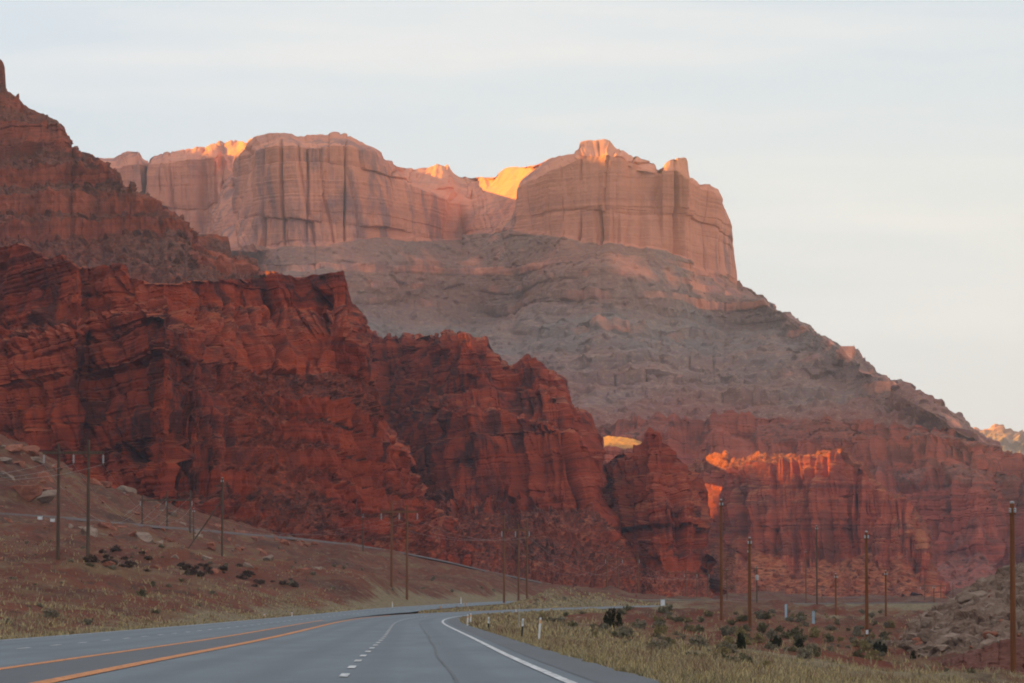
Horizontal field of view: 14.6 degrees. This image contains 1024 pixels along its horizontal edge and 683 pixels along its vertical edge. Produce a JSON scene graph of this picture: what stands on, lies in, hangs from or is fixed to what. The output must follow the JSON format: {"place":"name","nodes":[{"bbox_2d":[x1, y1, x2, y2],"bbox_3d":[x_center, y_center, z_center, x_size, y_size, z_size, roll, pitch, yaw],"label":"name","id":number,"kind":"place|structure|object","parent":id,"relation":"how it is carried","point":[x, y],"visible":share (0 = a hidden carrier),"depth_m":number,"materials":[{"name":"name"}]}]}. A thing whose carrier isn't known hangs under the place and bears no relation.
{"place":"outdoors","nodes":[
{"label":"outdoors","id":0,"kind":"place"},
{"bbox_2d":[0,59,282,283],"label":"mountain","id":1,"kind":"structure","parent":0,"point":[59,194],"depth_m":1710.29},
{"bbox_2d":[0,243,477,565],"bbox_3d":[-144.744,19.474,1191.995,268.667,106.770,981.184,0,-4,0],"label":"cliff","id":2,"kind":"structure","parent":0,"point":[261,397],"depth_m":1067.76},
{"bbox_2d":[0,599,719,667],"bbox_3d":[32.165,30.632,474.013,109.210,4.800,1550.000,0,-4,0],"label":"road","id":3,"kind":"structure","parent":0,"point":[14,652],"depth_m":167.59,"materials":[{"name":"asphalt"}]},
{"bbox_2d":[10,599,683,639],"bbox_3d":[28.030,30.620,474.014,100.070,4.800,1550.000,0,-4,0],"label":"road marking","id":4,"kind":"object","parent":3,"relation":"on","point":[188,625],"visible":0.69,"depth_m":235.79,"materials":[{"name":"white paint"}]},
{"bbox_2d":[53,602,942,682],"bbox_3d":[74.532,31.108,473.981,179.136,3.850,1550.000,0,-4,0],"label":"road","id":5,"kind":"structure","parent":0,"point":[403,651],"depth_m":89.08,"materials":[{"name":"asphalt"}]},
{"bbox_2d":[0,616,376,682],"bbox_3d":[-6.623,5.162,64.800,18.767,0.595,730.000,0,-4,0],"label":"road median","id":6,"kind":"object","parent":5,"relation":"on","point":[34,673],"visible":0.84,"depth_m":92.15,"materials":[{"name":"asphalt"}]},
{"bbox_2d":[0,620,321,669],"bbox_3d":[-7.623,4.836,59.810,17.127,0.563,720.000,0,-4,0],"label":"road marking","id":7,"kind":"object","parent":6,"relation":"on","point":[131,650],"visible":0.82,"depth_m":107.40,"materials":[{"name":"yellow paint"}]},
{"bbox_2d":[31,616,379,682],"bbox_3d":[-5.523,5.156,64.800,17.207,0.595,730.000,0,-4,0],"label":"road marking","id":8,"kind":"object","parent":5,"relation":"on","point":[62,678],"visible":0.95,"depth_m":86.21,"materials":[{"name":"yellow paint"}]},
{"bbox_2d":[340,617,415,675],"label":"road marking","id":9,"kind":"object","parent":5,"relation":"on","point":[347,674],"visible":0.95,"depth_m":97.80,"materials":[{"name":"white paint"}]},
{"bbox_2d":[419,612,496,682],"bbox_3d":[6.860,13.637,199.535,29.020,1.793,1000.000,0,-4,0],"label":"road seam","id":10,"kind":"object","parent":5,"relation":"on","point":[449,669],"visible":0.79,"depth_m":86.53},
{"bbox_2d":[448,603,822,682],"bbox_3d":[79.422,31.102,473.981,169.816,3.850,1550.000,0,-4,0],"label":"road shoulder","id":11,"kind":"object","parent":5,"relation":"on","point":[596,672],"visible":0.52,"depth_m":86.84,"materials":[{"name":"asphalt"},{"name":"soil"}]},
{"bbox_2d":[442,602,937,682],"bbox_3d":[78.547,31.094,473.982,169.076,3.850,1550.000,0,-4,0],"label":"road marking","id":12,"kind":"object","parent":5,"relation":"on","point":[561,678],"visible":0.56,"depth_m":86.21,"materials":[{"name":"white paint"}]},
{"bbox_2d":[369,329,645,596],"bbox_3d":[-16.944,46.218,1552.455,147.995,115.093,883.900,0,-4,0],"label":"cliff","id":13,"kind":"structure","parent":0,"point":[484,432],"depth_m":1408.66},
{"bbox_2d":[0,434,1023,682],"bbox_3d":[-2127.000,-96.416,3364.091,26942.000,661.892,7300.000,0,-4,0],"label":"ground","id":14,"kind":"structure","parent":0,"point":[374,590],"depth_m":605.25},
{"bbox_2d":[0,457,12,463],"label":"boulder","id":15,"kind":"object","parent":14,"relation":"on","point":[7,460],"visible":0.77,"depth_m":847.29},
{"bbox_2d":[0,471,15,480],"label":"boulder","id":16,"kind":"object","parent":14,"relation":"on","point":[7,475],"visible":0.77,"depth_m":824.81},
{"bbox_2d":[4,444,22,452],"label":"boulder","id":17,"kind":"object","parent":14,"relation":"on","point":[13,448],"visible":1,"depth_m":864.10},
{"bbox_2d":[14,461,24,467],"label":"boulder","id":18,"kind":"object","parent":14,"relation":"on","point":[21,463],"visible":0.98,"depth_m":849.91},
{"bbox_2d":[10,485,42,500],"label":"boulder","id":19,"kind":"object","parent":14,"relation":"on","point":[29,492],"visible":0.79,"depth_m":796.04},
{"bbox_2d":[23,445,39,456],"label":"boulder","id":20,"kind":"object","parent":14,"relation":"on","point":[33,450],"visible":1,"depth_m":868.57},
{"bbox_2d":[30,457,44,463],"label":"boulder","id":21,"kind":"object","parent":14,"relation":"on","point":[39,460],"visible":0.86,"depth_m":865.87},
{"bbox_2d":[36,472,53,482],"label":"boulder","id":22,"kind":"object","parent":14,"relation":"on","point":[48,477],"visible":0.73,"depth_m":841.81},
{"bbox_2d":[36,490,56,502],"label":"boulder","id":23,"kind":"object","parent":14,"relation":"on","point":[47,496],"visible":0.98,"depth_m":800.47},
{"bbox_2d":[43,607,59,617],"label":"shrub","id":24,"kind":"object","parent":14,"relation":"on","point":[48,613],"visible":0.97,"depth_m":257.63,"materials":[{"name":"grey plant"}]},
{"bbox_2d":[43,440,103,560],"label":"power pole frame","id":25,"kind":"object","parent":14,"relation":"on","point":[58,452],"visible":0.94,"depth_m":449.75,"materials":[{"name":"brown wood"}]},
{"bbox_2d":[13,464,889,597],"bbox_3d":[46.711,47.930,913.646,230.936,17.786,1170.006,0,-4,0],"label":"power line","id":26,"kind":"object","parent":25,"relation":"hanging from","point":[362,531],"visible":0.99,"depth_m":695.88,"materials":[{"name":"metal"}]},
{"bbox_2d":[2,464,914,596],"bbox_3d":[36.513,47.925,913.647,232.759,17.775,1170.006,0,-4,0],"label":"power line","id":27,"kind":"object","parent":25,"relation":"hanging from","point":[336,529],"visible":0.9,"depth_m":695.82,"materials":[{"name":"metal"}]},
{"bbox_2d":[80,527,97,536],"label":"boulder","id":28,"kind":"object","parent":14,"relation":"on","point":[93,531],"visible":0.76,"depth_m":658.50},
{"bbox_2d":[83,554,98,562],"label":"shrub","id":29,"kind":"object","parent":14,"relation":"on","point":[94,558],"visible":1,"depth_m":439.11,"materials":[{"name":"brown plant"}]},
{"bbox_2d":[82,478,100,484],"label":"boulder","id":30,"kind":"object","parent":14,"relation":"on","point":[94,481],"visible":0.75,"depth_m":920.00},
{"bbox_2d":[97,522,113,529],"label":"boulder","id":31,"kind":"object","parent":14,"relation":"on","point":[105,525],"visible":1,"depth_m":754.78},
{"bbox_2d":[102,561,115,566],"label":"boulder","id":32,"kind":"object","parent":14,"relation":"on","point":[108,563],"visible":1,"depth_m":438.00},
{"bbox_2d":[116,485,136,493],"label":"boulder","id":33,"kind":"object","parent":14,"relation":"on","point":[125,488],"visible":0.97,"depth_m":962.19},
{"bbox_2d":[136,589,146,596],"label":"shrub","id":34,"kind":"object","parent":14,"relation":"on","point":[141,592],"visible":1,"depth_m":352.13,"materials":[{"name":"green plant"}]},
{"bbox_2d":[135,532,153,542],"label":"boulder","id":35,"kind":"object","parent":14,"relation":"on","point":[145,536],"visible":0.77,"depth_m":724.10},
{"bbox_2d":[127,490,192,532],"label":"power pole frame","id":36,"kind":"object","parent":14,"relation":"on","point":[167,500],"visible":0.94,"depth_m":859.32,"materials":[{"name":"brown wood"}]},
{"bbox_2d":[187,477,230,555],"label":"utility pole","id":37,"kind":"object","parent":14,"relation":"on","point":[222,485],"visible":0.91,"depth_m":599.65,"materials":[{"name":"brown wood"}]},
{"bbox_2d":[0,512,550,583],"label":"railway bed","id":38,"kind":"object","parent":14,"relation":"on","point":[248,534],"visible":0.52,"depth_m":924.54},
{"bbox_2d":[358,515,367,551],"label":"utility pole","id":39,"kind":"object","parent":14,"relation":"on","point":[363,519],"visible":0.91,"depth_m":939.01,"materials":[{"name":"brown wood"}]},
{"bbox_2d":[381,502,417,599],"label":"power pole frame","id":40,"kind":"object","parent":14,"relation":"on","point":[391,551],"visible":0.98,"depth_m":639.16,"materials":[{"name":"brown wood"}]},
{"bbox_2d":[0,534,1023,682],"bbox_3d":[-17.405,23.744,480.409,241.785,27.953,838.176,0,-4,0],"label":"grass","id":41,"kind":"structure","parent":14,"relation":"on","point":[677,666],"depth_m":199.02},
{"bbox_2d":[501,516,529,602],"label":"power pole frame","id":42,"kind":"object","parent":14,"relation":"on","point":[518,569],"visible":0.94,"depth_m":728.84,"materials":[{"name":"brown wood"}]},
{"bbox_2d":[551,616,565,622],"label":"shrub","id":43,"kind":"object","parent":14,"relation":"on","point":[555,618],"visible":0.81,"depth_m":325.95,"materials":[{"name":"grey plant"}]},
{"bbox_2d":[597,622,610,630],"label":"shrub","id":44,"kind":"object","parent":14,"relation":"on","point":[601,625],"visible":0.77,"depth_m":227.70,"materials":[{"name":"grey plant"}]},
{"bbox_2d":[603,607,622,628],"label":"shrub","id":45,"kind":"object","parent":14,"relation":"on","point":[609,621],"visible":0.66,"depth_m":231.99,"materials":[{"name":"green plant"}]},
{"bbox_2d":[605,553,639,592],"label":"power pole frame","id":46,"kind":"object","parent":14,"relation":"on","point":[617,558],"visible":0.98,"depth_m":1148.06,"materials":[{"name":"brown wood"}]},
{"bbox_2d":[617,630,629,637],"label":"shrub","id":47,"kind":"object","parent":14,"relation":"on","point":[619,632],"visible":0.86,"depth_m":214.22,"materials":[{"name":"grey plant"}]},
{"bbox_2d":[622,626,633,636],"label":"shrub","id":48,"kind":"object","parent":14,"relation":"on","point":[630,630],"visible":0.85,"depth_m":216.16,"materials":[{"name":"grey plant"}]},
{"bbox_2d":[631,618,646,628],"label":"shrub","id":49,"kind":"object","parent":14,"relation":"on","point":[641,624],"visible":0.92,"depth_m":322.07,"materials":[{"name":"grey plant"}]},
{"bbox_2d":[645,639,664,649],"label":"shrub","id":50,"kind":"object","parent":14,"relation":"on","point":[658,643],"visible":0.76,"depth_m":156.48,"materials":[{"name":"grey plant"}]},
{"bbox_2d":[654,624,667,633],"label":"shrub","id":51,"kind":"object","parent":14,"relation":"on","point":[658,630],"visible":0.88,"depth_m":223.98,"materials":[{"name":"plant"}]},
{"bbox_2d":[603,427,725,597],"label":"butte","id":52,"kind":"object","parent":14,"relation":"on","point":[655,493],"visible":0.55,"depth_m":1415.05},
{"bbox_2d":[674,615,685,621],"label":"shrub","id":53,"kind":"object","parent":14,"relation":"on","point":[680,618],"visible":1,"depth_m":429.95,"materials":[{"name":"green plant"}]},
{"bbox_2d":[684,562,709,596],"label":"power pole frame","id":54,"kind":"object","parent":14,"relation":"on","point":[696,573],"visible":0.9,"depth_m":1267.60,"materials":[{"name":"brown wood"}]},
{"bbox_2d":[689,634,707,647],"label":"shrub","id":55,"kind":"object","parent":14,"relation":"on","point":[697,641],"visible":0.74,"depth_m":166.14,"materials":[{"name":"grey plant"}]},
{"bbox_2d":[696,624,704,632],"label":"shrub","id":56,"kind":"object","parent":14,"relation":"on","point":[699,627],"visible":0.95,"depth_m":358.54,"materials":[{"name":"green plant"}]},
{"bbox_2d":[719,499,722,619],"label":"utility pole","id":57,"kind":"object","parent":14,"relation":"on","point":[721,572],"visible":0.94,"depth_m":439.23,"materials":[{"name":"brown wood"}]},
{"bbox_2d":[712,652,732,660],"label":"shrub","id":58,"kind":"object","parent":14,"relation":"on","point":[725,656],"visible":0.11,"depth_m":129.45,"materials":[{"name":"green plant"}]},
{"bbox_2d":[719,624,731,635],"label":"shrub","id":59,"kind":"object","parent":14,"relation":"on","point":[725,630],"visible":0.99,"depth_m":341.13,"materials":[{"name":"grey plant"}]},
{"bbox_2d":[716,640,739,652],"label":"shrub","id":60,"kind":"object","parent":14,"relation":"on","point":[733,647],"visible":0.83,"depth_m":160.31,"materials":[{"name":"grey plant"}]},
{"bbox_2d":[735,632,745,648],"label":"shrub","id":61,"kind":"object","parent":14,"relation":"on","point":[740,642],"visible":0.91,"depth_m":219.26,"materials":[{"name":"green plant"}]},
{"bbox_2d":[734,625,747,635],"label":"shrub","id":62,"kind":"object","parent":14,"relation":"on","point":[742,631],"visible":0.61,"depth_m":339.13,"materials":[{"name":"plant"}]},
{"bbox_2d":[731,652,755,664],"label":"shrub","id":63,"kind":"object","parent":14,"relation":"on","point":[742,657],"visible":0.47,"depth_m":129.51,"materials":[{"name":"green plant"}]},
{"bbox_2d":[747,537,751,628],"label":"utility pole","id":64,"kind":"object","parent":14,"relation":"on","point":[749,541],"visible":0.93,"depth_m":399.17,"materials":[{"name":"brown wood"}]},
{"bbox_2d":[751,566,761,602],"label":"utility pole","id":65,"kind":"object","parent":14,"relation":"on","point":[756,576],"visible":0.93,"depth_m":898.15,"materials":[{"name":"brown wood"}]},
{"bbox_2d":[751,634,764,642],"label":"shrub","id":66,"kind":"object","parent":14,"relation":"on","point":[757,637],"visible":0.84,"depth_m":322.10,"materials":[{"name":"plant"}]},
{"bbox_2d":[753,609,763,618],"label":"shrub","id":67,"kind":"object","parent":14,"relation":"on","point":[759,614],"visible":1,"depth_m":445.10,"materials":[{"name":"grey plant"}]},
{"bbox_2d":[756,622,769,632],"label":"shrub","id":68,"kind":"object","parent":14,"relation":"on","point":[762,627],"visible":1,"depth_m":347.02,"materials":[{"name":"green plant"}]},
{"bbox_2d":[761,611,771,619],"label":"shrub","id":69,"kind":"object","parent":14,"relation":"on","point":[768,615],"visible":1,"depth_m":445.19,"materials":[{"name":"green plant"}]},
{"bbox_2d":[763,641,776,650],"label":"shrub","id":70,"kind":"object","parent":14,"relation":"on","point":[766,646],"visible":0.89,"depth_m":223.92,"materials":[{"name":"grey plant"}]},
{"bbox_2d":[765,628,779,638],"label":"shrub","id":71,"kind":"object","parent":14,"relation":"on","point":[768,634],"visible":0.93,"depth_m":325.93,"materials":[{"name":"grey plant"}]},
{"bbox_2d":[769,635,781,647],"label":"shrub","id":72,"kind":"object","parent":14,"relation":"on","point":[776,641],"visible":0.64,"depth_m":283.54,"materials":[{"name":"green plant"}]},
{"bbox_2d":[779,629,793,638],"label":"shrub","id":73,"kind":"object","parent":14,"relation":"on","point":[787,634],"visible":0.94,"depth_m":337.22,"materials":[{"name":"green plant"}]},
{"bbox_2d":[790,626,803,638],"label":"shrub","id":74,"kind":"object","parent":14,"relation":"on","point":[795,630],"visible":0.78,"depth_m":337.36,"materials":[{"name":"green plant"}]},
{"bbox_2d":[795,638,804,647],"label":"shrub","id":75,"kind":"object","parent":14,"relation":"on","point":[800,643],"visible":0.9,"depth_m":315.76,"materials":[{"name":"green plant"}]},
{"bbox_2d":[793,633,807,641],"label":"shrub","id":76,"kind":"object","parent":14,"relation":"on","point":[800,636],"visible":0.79,"depth_m":320.01,"materials":[{"name":"green plant"}]},
{"bbox_2d":[796,646,812,658],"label":"shrub","id":77,"kind":"object","parent":14,"relation":"on","point":[802,652],"visible":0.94,"depth_m":210.37,"materials":[{"name":"grey plant"}]},
{"bbox_2d":[805,550,806,602],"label":"utility pole","id":78,"kind":"object","parent":14,"relation":"on","point":[805,580],"visible":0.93,"depth_m":1048.02,"materials":[{"name":"brown wood"}]},
{"bbox_2d":[808,628,820,637],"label":"shrub","id":79,"kind":"object","parent":14,"relation":"on","point":[815,634],"visible":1,"depth_m":335.44,"materials":[{"name":"plant"}]},
{"bbox_2d":[816,525,817,603],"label":"utility pole","id":80,"kind":"object","parent":14,"relation":"on","point":[816,569],"visible":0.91,"depth_m":718.74,"materials":[{"name":"brown wood"}]},
{"bbox_2d":[823,633,834,641],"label":"shrub","id":81,"kind":"object","parent":14,"relation":"on","point":[829,638],"visible":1,"depth_m":327.63,"materials":[{"name":"green plant"}]},
{"bbox_2d":[834,573,836,615],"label":"utility pole","id":82,"kind":"object","parent":14,"relation":"on","point":[835,576],"visible":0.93,"depth_m":618.65,"materials":[{"name":"brown wood"}]},
{"bbox_2d":[851,639,861,646],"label":"shrub","id":83,"kind":"object","parent":14,"relation":"on","point":[856,641],"visible":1,"depth_m":323.94,"materials":[{"name":"plant"}]},
{"bbox_2d":[852,649,864,657],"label":"shrub","id":84,"kind":"object","parent":14,"relation":"on","point":[855,653],"visible":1,"depth_m":233.51,"materials":[{"name":"green plant"}]},
{"bbox_2d":[860,640,870,650],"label":"shrub","id":85,"kind":"object","parent":14,"relation":"on","point":[865,646],"visible":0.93,"depth_m":323.67,"materials":[{"name":"plant"}]},
{"bbox_2d":[864,531,868,637],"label":"utility pole","id":86,"kind":"object","parent":14,"relation":"on","point":[866,537],"visible":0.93,"depth_m":372.19,"materials":[{"name":"brown wood"}]},
{"bbox_2d":[860,635,873,647],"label":"shrub","id":87,"kind":"object","parent":14,"relation":"on","point":[869,640],"visible":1,"depth_m":325.51,"materials":[{"name":"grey plant"}]},
{"bbox_2d":[862,649,882,660],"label":"shrub","id":88,"kind":"object","parent":14,"relation":"on","point":[873,653],"visible":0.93,"depth_m":233.18,"materials":[{"name":"plant"}]},
{"bbox_2d":[872,641,887,653],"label":"shrub","id":89,"kind":"object","parent":14,"relation":"on","point":[881,648],"visible":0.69,"depth_m":308.58,"materials":[{"name":"green plant"}]},
{"bbox_2d":[873,636,886,645],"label":"shrub","id":90,"kind":"object","parent":14,"relation":"on","point":[882,640],"visible":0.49,"depth_m":329.67,"materials":[{"name":"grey plant"}]},
{"bbox_2d":[884,570,886,615],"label":"utility pole","id":91,"kind":"object","parent":14,"relation":"on","point":[885,574],"visible":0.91,"depth_m":598.71,"materials":[{"name":"brown wood"}]},
{"bbox_2d":[1009,501,1016,673],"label":"utility pole","id":92,"kind":"object","parent":14,"relation":"on","point":[1012,511],"visible":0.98,"depth_m":244.39,"materials":[{"name":"brown wood"}]},
{"bbox_2d":[0,0,1023,431],"label":"sky","id":93,"kind":"structure","parent":0,"point":[864,158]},
{"bbox_2d":[99,132,1002,447],"bbox_3d":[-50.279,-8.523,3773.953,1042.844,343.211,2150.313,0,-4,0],"label":"mesa","id":94,"kind":"structure","parent":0,"point":[599,276],"depth_m":3243.96,"materials":[{"name":"stone"}]},
{"bbox_2d":[603,436,641,464],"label":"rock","id":95,"kind":"object","parent":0,"point":[614,446],"visible":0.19,"depth_m":1948.70,"materials":[{"name":"stone"}]},
{"bbox_2d":[595,410,1023,588],"bbox_3d":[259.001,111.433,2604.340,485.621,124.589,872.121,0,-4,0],"label":"cliff","id":96,"kind":"structure","parent":0,"point":[959,494],"depth_m":2379.30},
{"bbox_2d":[687,447,950,597],"bbox_3d":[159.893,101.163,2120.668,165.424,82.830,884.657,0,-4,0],"label":"ridge","id":97,"kind":"structure","parent":0,"point":[777,508],"depth_m":1841.24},
{"bbox_2d":[885,562,1023,656],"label":"hill","id":98,"kind":"structure","parent":0,"point":[971,617],"depth_m":341.76,"materials":[{"name":"stone"}]},
{"bbox_2d":[906,633,916,640],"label":"boulder","id":99,"kind":"object","parent":98,"relation":"on","point":[910,636],"visible":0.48,"depth_m":350.68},
{"bbox_2d":[919,617,931,628],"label":"boulder","id":100,"kind":"object","parent":98,"relation":"on","point":[924,622],"visible":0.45,"depth_m":354.32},
{"bbox_2d":[918,629,938,643],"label":"boulder","id":101,"kind":"object","parent":98,"relation":"on","point":[924,635],"visible":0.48,"depth_m":340.10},
{"bbox_2d":[936,644,950,652],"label":"boulder","id":102,"kind":"object","parent":98,"relation":"on","point":[942,648],"visible":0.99,"depth_m":322.58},
{"bbox_2d":[933,626,958,633],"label":"boulder","id":103,"kind":"object","parent":98,"relation":"on","point":[945,630],"visible":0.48,"depth_m":340.36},
{"bbox_2d":[933,632,959,646],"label":"boulder","id":104,"kind":"object","parent":98,"relation":"on","point":[942,639],"visible":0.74,"depth_m":328.28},
{"bbox_2d":[957,633,980,642],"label":"boulder","id":105,"kind":"object","parent":98,"relation":"on","point":[965,636],"visible":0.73,"depth_m":325.29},
{"bbox_2d":[957,590,986,603],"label":"boulder","id":106,"kind":"object","parent":98,"relation":"on","point":[965,597],"visible":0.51,"depth_m":365.53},
{"bbox_2d":[975,639,993,648],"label":"boulder","id":107,"kind":"object","parent":98,"relation":"on","point":[986,642],"visible":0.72,"depth_m":318.78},
{"bbox_2d":[983,631,997,639],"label":"boulder","id":108,"kind":"object","parent":98,"relation":"on","point":[994,633],"visible":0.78,"depth_m":323.63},
{"bbox_2d":[940,637,1023,672],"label":"bank","id":109,"kind":"structure","parent":0,"point":[996,655],"depth_m":285.54,"materials":[{"name":"red soil"}]},
{"bbox_2d":[973,424,1023,454],"bbox_3d":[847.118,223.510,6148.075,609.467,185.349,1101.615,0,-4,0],"label":"hill","id":110,"kind":"structure","parent":0,"point":[1009,439],"depth_m":5915.43,"materials":[{"name":"stone"}]},
{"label":"power pole frame","id":111,"kind":"object","parent":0,"visible":0},
{"bbox_2d":[5,464,932,597],"bbox_3d":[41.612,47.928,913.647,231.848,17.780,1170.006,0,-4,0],"label":"power line","id":112,"kind":"object","parent":111,"relation":"hanging from","point":[371,526],"visible":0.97,"depth_m":701.33,"materials":[{"name":"metal"}]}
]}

